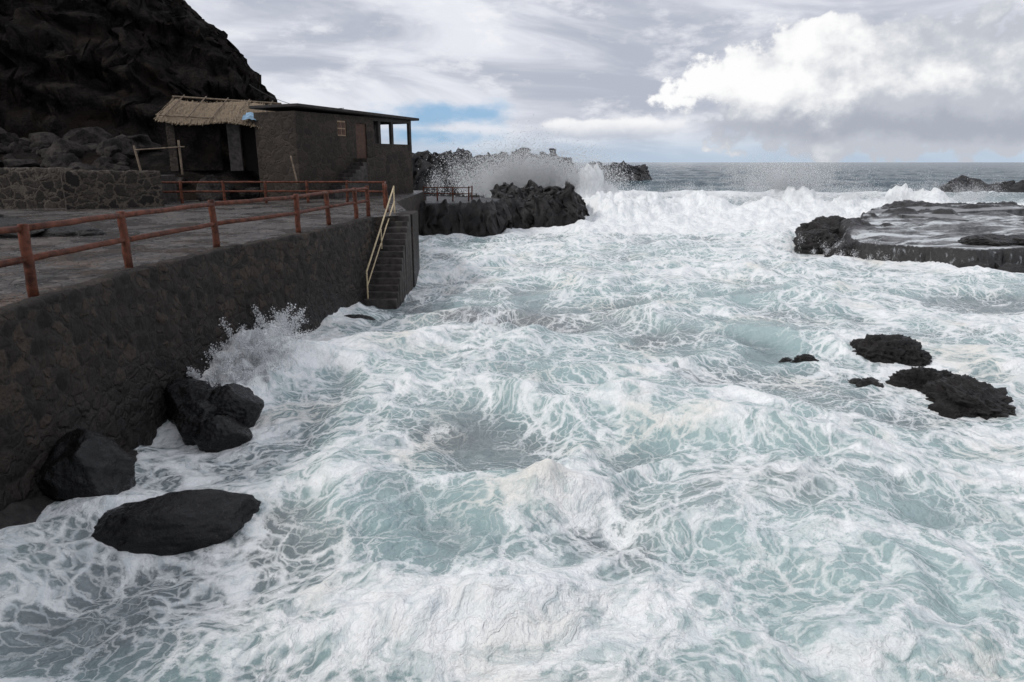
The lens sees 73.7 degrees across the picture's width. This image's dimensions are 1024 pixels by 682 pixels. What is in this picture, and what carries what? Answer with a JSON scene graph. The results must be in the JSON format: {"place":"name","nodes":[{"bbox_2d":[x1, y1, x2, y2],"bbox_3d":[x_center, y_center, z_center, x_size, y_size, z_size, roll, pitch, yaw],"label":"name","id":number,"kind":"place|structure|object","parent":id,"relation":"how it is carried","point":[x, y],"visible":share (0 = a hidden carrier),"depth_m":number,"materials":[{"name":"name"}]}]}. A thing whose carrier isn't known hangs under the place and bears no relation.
{"place":"outdoors","nodes":[
{"label":"outdoors","id":0,"kind":"place"},
{"bbox_2d":[0,450,137,528],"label":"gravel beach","id":1,"kind":"structure","parent":0,"point":[26,511],"depth_m":9.09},
{"bbox_2d":[34,428,135,500],"bbox_3d":[-6.579,2.058,10.326,1.732,1.622,1.497,0,15,0],"label":"basalt boulder","id":2,"kind":"object","parent":1,"relation":"on","point":[80,463],"visible":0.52,"depth_m":9.76,"materials":[{"name":"black stone"}]},
{"bbox_2d":[0,0,276,199],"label":"cliff hillside","id":3,"kind":"structure","parent":0,"point":[114,68],"depth_m":47.81,"materials":[{"name":"black stone"}]},
{"bbox_2d":[0,127,259,200],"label":"boulder pile","id":4,"kind":"object","parent":3,"relation":"on","point":[70,148],"visible":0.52,"depth_m":37.91,"materials":[{"name":"grey stone"}]},
{"bbox_2d":[155,95,281,170],"bbox_3d":[-16.426,-11.972,39.131,6.533,4.338,4.053,-2,15,-6],"label":"thatched hut","id":5,"kind":"object","parent":3,"relation":"on","point":[210,136],"visible":0.83,"depth_m":38.42,"materials":[{"name":"plant"}]},
{"bbox_2d":[177,140,183,174],"bbox_3d":[-15.900,-8.796,32.740,0.097,1.600,0.097,0,15,0],"label":"wooden pole","id":6,"kind":"object","parent":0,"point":[180,157],"visible":1,"depth_m":32.71,"materials":[{"name":"brown wood"}]},
{"bbox_2d":[0,190,426,306],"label":"promenade pavement","id":7,"kind":"structure","parent":0,"point":[55,272],"depth_m":20.28,"materials":[{"name":"grey concrete"}]},
{"bbox_2d":[0,166,79,207],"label":"stone wall","id":8,"kind":"structure","parent":7,"relation":"on","point":[28,187],"depth_m":30.14,"materials":[{"name":"grey stone"}]},
{"bbox_2d":[0,214,105,237],"bbox_3d":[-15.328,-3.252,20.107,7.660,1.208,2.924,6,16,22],"label":"puddle","id":9,"kind":"object","parent":7,"relation":"on","point":[65,231],"visible":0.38,"depth_m":18.96,"materials":[{"name":"grey liquid"}]},
{"bbox_2d":[60,169,164,209],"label":"stone wall","id":10,"kind":"structure","parent":7,"relation":"on","point":[91,189],"depth_m":30.35,"materials":[{"name":"grey stone"}]},
{"bbox_2d":[133,145,141,170],"bbox_3d":[-17.700,-7.922,32.659,0.493,2.761,0.097,0,15,0],"label":"wooden pole","id":11,"kind":"object","parent":7,"relation":"on","point":[137,158],"visible":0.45,"depth_m":32.42,"materials":[{"name":"brown wood"}]},
{"bbox_2d":[135,146,184,149],"bbox_3d":[-16.700,-9.143,32.390,2.224,0.207,0.058,-2,15,-8],"label":"wooden pole","id":12,"kind":"object","parent":11,"relation":"attached to","point":[160,148],"visible":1,"depth_m":32.39,"materials":[{"name":"brown wood"}]},
{"bbox_2d":[161,175,177,202],"bbox_3d":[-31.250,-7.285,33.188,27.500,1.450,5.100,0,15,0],"label":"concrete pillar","id":13,"kind":"structure","parent":7,"relation":"on","point":[170,197],"depth_m":34.88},
{"bbox_2d":[0,186,370,297],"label":"wooden railing","id":14,"kind":"object","parent":7,"relation":"on","point":[28,258],"visible":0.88,"depth_m":12.90,"materials":[{"name":"red paint"}]},
{"bbox_2d":[162,180,388,211],"bbox_3d":[-11.690,-6.679,31.227,13.214,1.186,6.751,0,15,0],"label":"wooden railing","id":15,"kind":"object","parent":7,"relation":"on","point":[307,190],"visible":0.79,"depth_m":34.09,"materials":[{"name":"red paint"}]},
{"bbox_2d":[290,156,297,183],"bbox_3d":[-11.050,-8.672,34.633,0.433,1.416,0.078,10,18,32],"label":"wooden pole","id":16,"kind":"object","parent":7,"relation":"on","point":[293,169],"visible":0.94,"depth_m":34.60,"materials":[{"name":"brown wood"}]},
{"bbox_2d":[322,193,338,198],"bbox_3d":[-10.242,-8.144,38.513,0.955,0.406,0.336,8,17,28],"label":"stair","id":17,"kind":"object","parent":7,"relation":"on","point":[334,196],"visible":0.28,"depth_m":38.27,"materials":[{"name":"concrete"}]},
{"bbox_2d":[326,189,342,198],"bbox_3d":[-10.082,-8.313,38.757,0.953,0.624,0.326,8,17,28],"label":"stair","id":18,"kind":"object","parent":7,"relation":"on","point":[340,195],"visible":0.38,"depth_m":38.54,"materials":[{"name":"concrete"}]},
{"bbox_2d":[258,158,413,199],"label":"plinth","id":19,"kind":"structure","parent":7,"relation":"on","point":[399,175],"depth_m":38.19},
{"bbox_2d":[253,113,260,157],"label":"wall back","id":20,"kind":"structure","parent":19,"relation":"on","point":[257,138],"depth_m":37.79,"materials":[{"name":"grey concrete"}]},
{"bbox_2d":[257,111,294,157],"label":"wall","id":21,"kind":"structure","parent":19,"relation":"on","point":[275,131],"depth_m":37.10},
{"bbox_2d":[291,111,338,157],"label":"wall front","id":22,"kind":"structure","parent":19,"relation":"on","point":[315,134],"depth_m":37.57,"materials":[{"name":"grey concrete"}]},
{"bbox_2d":[337,120,345,135],"bbox_3d":[-9.870,-12.264,39.359,0.060,0.850,0.750,8,17,28],"label":"window frame","id":23,"kind":"object","parent":22,"relation":"in","point":[341,128],"visible":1,"depth_m":39.37,"materials":[{"name":"brown wood"}]},
{"bbox_2d":[337,114,345,120],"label":"wall front","id":24,"kind":"structure","parent":23,"relation":"on","point":[341,117],"depth_m":39.20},
{"bbox_2d":[338,136,347,157],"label":"wall front","id":25,"kind":"structure","parent":19,"relation":"on","point":[342,145],"depth_m":39.57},
{"bbox_2d":[345,115,356,157],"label":"front wall","id":26,"kind":"structure","parent":19,"relation":"on","point":[351,134],"depth_m":40.07,"materials":[{"name":"grey concrete"}]},
{"bbox_2d":[355,116,365,123],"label":"wall front","id":27,"kind":"structure","parent":26,"relation":"attached to","point":[360,119],"depth_m":40.57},
{"bbox_2d":[365,117,374,157],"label":"front wall","id":28,"kind":"structure","parent":19,"relation":"on","point":[369,133],"depth_m":41.49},
{"bbox_2d":[355,123,366,157],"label":"door","id":29,"kind":"structure","parent":28,"relation":"attached to","point":[361,140],"depth_m":40.95,"materials":[{"name":"brown wood"}]},
{"bbox_2d":[374,143,411,158],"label":"porch parapet front","id":30,"kind":"structure","parent":19,"relation":"on","point":[394,151],"depth_m":43.58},
{"bbox_2d":[376,121,380,143],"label":"porch post","id":31,"kind":"object","parent":30,"relation":"on","point":[378,132],"visible":1,"depth_m":42.19,"materials":[{"name":"wood"}]},
{"bbox_2d":[388,122,393,143],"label":"porch post","id":32,"kind":"object","parent":30,"relation":"on","point":[391,138],"visible":1,"depth_m":43.25,"materials":[{"name":"wood"}]},
{"bbox_2d":[373,117,410,123],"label":"porch beam front","id":33,"kind":"structure","parent":32,"relation":"on","point":[393,120],"depth_m":43.14,"materials":[{"name":"wood"}]},
{"bbox_2d":[249,103,418,121],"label":"roof","id":34,"kind":"structure","parent":33,"relation":"on","point":[300,107],"depth_m":38.28,"materials":[{"name":"concrete"}]},
{"bbox_2d":[407,124,411,144],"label":"porch post","id":35,"kind":"object","parent":30,"relation":"on","point":[409,141],"visible":1,"depth_m":44.85,"materials":[{"name":"wood"}]},
{"bbox_2d":[330,185,345,197],"bbox_3d":[-9.932,-8.483,39.005,0.962,0.834,0.334,8,17,28],"label":"stair","id":36,"kind":"object","parent":7,"relation":"on","point":[338,187],"visible":0.38,"depth_m":38.76,"materials":[{"name":"concrete"}]},
{"bbox_2d":[333,183,349,197],"bbox_3d":[-9.780,-8.657,39.247,0.958,1.041,0.335,8,17,28],"label":"stair","id":37,"kind":"object","parent":7,"relation":"on","point":[343,184],"depth_m":39.06,"materials":[{"name":"concrete"}]},
{"bbox_2d":[337,177,353,197],"bbox_3d":[-9.627,-8.833,39.494,0.961,1.255,0.338,8,17,28],"label":"stair","id":38,"kind":"object","parent":7,"relation":"on","point":[346,179],"visible":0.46,"depth_m":39.23,"materials":[{"name":"concrete"}]},
{"bbox_2d":[340,173,357,196],"bbox_3d":[-9.481,-9.005,39.738,0.953,1.466,0.332,8,17,28],"label":"stair","id":39,"kind":"object","parent":7,"relation":"on","point":[354,175],"visible":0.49,"depth_m":39.44,"materials":[{"name":"concrete"}]},
{"bbox_2d":[344,170,361,196],"bbox_3d":[-9.324,-9.177,39.983,0.962,1.676,0.335,8,17,28],"label":"stair","id":40,"kind":"object","parent":7,"relation":"on","point":[357,172],"visible":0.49,"depth_m":39.70,"materials":[{"name":"concrete"}]},
{"bbox_2d":[347,166,364,196],"bbox_3d":[-9.170,-9.349,40.226,0.964,1.886,0.331,8,17,28],"label":"stair","id":41,"kind":"object","parent":7,"relation":"on","point":[361,168],"visible":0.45,"depth_m":39.93,"materials":[{"name":"concrete"}]},
{"bbox_2d":[351,162,367,185],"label":"stair","id":42,"kind":"object","parent":7,"relation":"on","point":[364,164],"visible":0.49,"depth_m":40.13,"materials":[{"name":"concrete"}]},
{"bbox_2d":[354,158,385,196],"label":"stair landing","id":43,"kind":"object","parent":7,"relation":"on","point":[376,169],"visible":0.52,"depth_m":40.94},
{"bbox_2d":[419,192,514,236],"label":"rocky quay","id":44,"kind":"structure","parent":0,"point":[477,216],"depth_m":45.23,"materials":[{"name":"grey stone"}]},
{"bbox_2d":[423,186,472,200],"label":"metal railing","id":45,"kind":"object","parent":44,"relation":"on","point":[452,193],"visible":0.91,"depth_m":47.40,"materials":[{"name":"grey metal"}]},
{"bbox_2d":[0,158,1023,681],"bbox_3d":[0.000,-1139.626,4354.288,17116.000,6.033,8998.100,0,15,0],"label":"sea","id":46,"kind":"structure","parent":0,"point":[610,438],"depth_m":10.06,"materials":[{"name":"liquid"}]},
{"bbox_2d":[91,489,260,555],"bbox_3d":[-4.598,2.531,9.372,2.372,0.870,1.076,-3,15,-10],"label":"basalt boulder","id":47,"kind":"object","parent":46,"relation":"in","point":[175,523],"visible":0.71,"depth_m":9.07,"materials":[{"name":"black stone"}]},
{"bbox_2d":[0,216,376,510],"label":"stone seawall","id":48,"kind":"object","parent":46,"relation":"in","point":[112,355],"visible":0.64,"depth_m":12.55,"materials":[{"name":"grey stone"}]},
{"bbox_2d":[364,211,419,308],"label":"stone staircase","id":49,"kind":"structure","parent":48,"relation":"attached to","point":[393,278],"depth_m":25.18,"materials":[{"name":"concrete"}]},
{"bbox_2d":[366,186,394,298],"bbox_3d":[-4.803,-3.712,25.182,0.072,3.800,4.073,1,15,5],"label":"stair handrail","id":50,"kind":"object","parent":49,"relation":"on","point":[380,233],"visible":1,"depth_m":24.98,"materials":[{"name":"metal"}]},
{"bbox_2d":[164,378,263,452],"bbox_3d":[-5.890,1.427,13.293,2.695,1.158,1.595,10,18,34],"label":"basalt boulder","id":51,"kind":"object","parent":46,"relation":"in","point":[202,415],"visible":0.95,"depth_m":12.89,"materials":[{"name":"black stone"}]},
{"bbox_2d":[186,303,322,386],"bbox_3d":[-5.847,-0.373,16.675,2.867,1.625,6.476,0,15,0],"label":"wave splash","id":52,"kind":"object","parent":46,"relation":"on","point":[278,327],"visible":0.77,"depth_m":15.07,"materials":[{"name":"liquid"}]},
{"bbox_2d":[344,314,375,319],"bbox_3d":[-4.919,-0.459,21.139,1.644,0.690,0.739,-3,15,-12],"label":"sea rock","id":53,"kind":"object","parent":46,"relation":"in","point":[353,316],"visible":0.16,"depth_m":21.07,"materials":[{"name":"black stone"}]},
{"bbox_2d":[412,147,576,197],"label":"reef","id":54,"kind":"object","parent":46,"relation":"in","point":[421,164],"visible":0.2,"depth_m":85.00},
{"bbox_2d":[420,99,640,197],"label":"breaking wave spray","id":55,"kind":"object","parent":46,"relation":"on","point":[550,172],"visible":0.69,"depth_m":59.96,"materials":[{"name":"liquid"}]},
{"bbox_2d":[490,179,589,228],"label":"lava rocks","id":56,"kind":"object","parent":46,"relation":"in","point":[531,204],"visible":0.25,"depth_m":51.96,"materials":[{"name":"black stone"}]},
{"bbox_2d":[589,160,651,181],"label":"reef","id":57,"kind":"object","parent":46,"relation":"in","point":[639,172],"visible":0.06,"depth_m":161.29},
{"bbox_2d":[778,354,818,362],"bbox_3d":[7.369,0.561,17.359,1.108,0.507,0.604,4,15,14],"label":"sea rock","id":58,"kind":"object","parent":46,"relation":"in","point":[803,358],"visible":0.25,"depth_m":17.23,"materials":[{"name":"black stone"}]},
{"bbox_2d":[600,141,1006,264],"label":"breaking wave spray","id":59,"kind":"object","parent":46,"relation":"on","point":[780,180],"visible":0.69,"depth_m":62.31,"materials":[{"name":"liquid"}]},
{"bbox_2d":[847,377,884,387],"bbox_3d":[8.078,1.073,15.546,0.884,0.490,0.677,7,16,24],"label":"sea rock","id":60,"kind":"object","parent":46,"relation":"in","point":[862,382],"visible":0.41,"depth_m":15.46,"materials":[{"name":"black stone"}]},
{"bbox_2d":[850,334,931,366],"bbox_3d":[9.506,0.473,17.460,2.245,1.331,1.330,4,15,15],"label":"sea rock","id":61,"kind":"object","parent":46,"relation":"in","point":[895,348],"visible":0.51,"depth_m":17.02,"materials":[{"name":"black stone"}]},
{"bbox_2d":[838,200,1023,268],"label":"tidal platform","id":62,"kind":"structure","parent":46,"relation":"in","point":[934,239],"depth_m":37.58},
{"bbox_2d":[792,215,856,256],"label":"lava rocks","id":63,"kind":"object","parent":62,"relation":"on","point":[821,229],"visible":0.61,"depth_m":37.67,"materials":[{"name":"black stone"}]},
{"bbox_2d":[878,206,977,212],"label":"water","id":64,"kind":"structure","parent":62,"relation":"on","point":[918,208],"depth_m":52.53,"materials":[{"name":"white liquid"}]},
{"bbox_2d":[898,214,968,221],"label":"concrete slab","id":65,"kind":"structure","parent":62,"relation":"on","point":[949,216],"depth_m":46.71,"materials":[{"name":"grey concrete"}]},
{"bbox_2d":[956,260,1023,272],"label":"concrete block ledge","id":66,"kind":"object","parent":62,"relation":"on","point":[1012,268],"visible":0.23,"depth_m":30.36,"materials":[{"name":"grey concrete"}]},
{"bbox_2d":[958,234,1023,246],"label":"lava slab","id":67,"kind":"structure","parent":62,"relation":"on","point":[998,240],"depth_m":33.41,"materials":[{"name":"black stone"}]},
{"bbox_2d":[970,207,1023,215],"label":"water","id":68,"kind":"structure","parent":62,"relation":"on","point":[1016,211],"depth_m":51.38,"materials":[{"name":"white liquid"}]},
{"bbox_2d":[885,366,1016,419],"bbox_3d":[9.420,1.281,14.684,2.020,1.175,2.513,0,15,0],"label":"sea rock","id":69,"kind":"object","parent":46,"relation":"in","point":[948,394],"visible":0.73,"depth_m":14.08,"materials":[{"name":"black stone"}]},
{"bbox_2d":[937,175,1023,192],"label":"reef","id":70,"kind":"object","parent":46,"relation":"in","point":[1012,186],"visible":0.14,"depth_m":96.55},
{"bbox_2d":[185,0,1023,161],"label":"sky","id":71,"kind":"structure","parent":0,"point":[658,80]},
{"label":"porch parapet end","id":72,"kind":"object","parent":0,"visible":0},
{"bbox_2d":[374,125,376,142],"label":"porch post","id":73,"kind":"object","parent":72,"relation":"on","point":[375,140],"visible":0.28,"depth_m":46.15,"materials":[{"name":"wood"}]},
{"bbox_2d":[373,122,403,124],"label":"porch beam end","id":74,"kind":"structure","parent":73,"relation":"on","point":[383,123],"depth_m":45.62,"materials":[{"name":"wood"}]}
]}

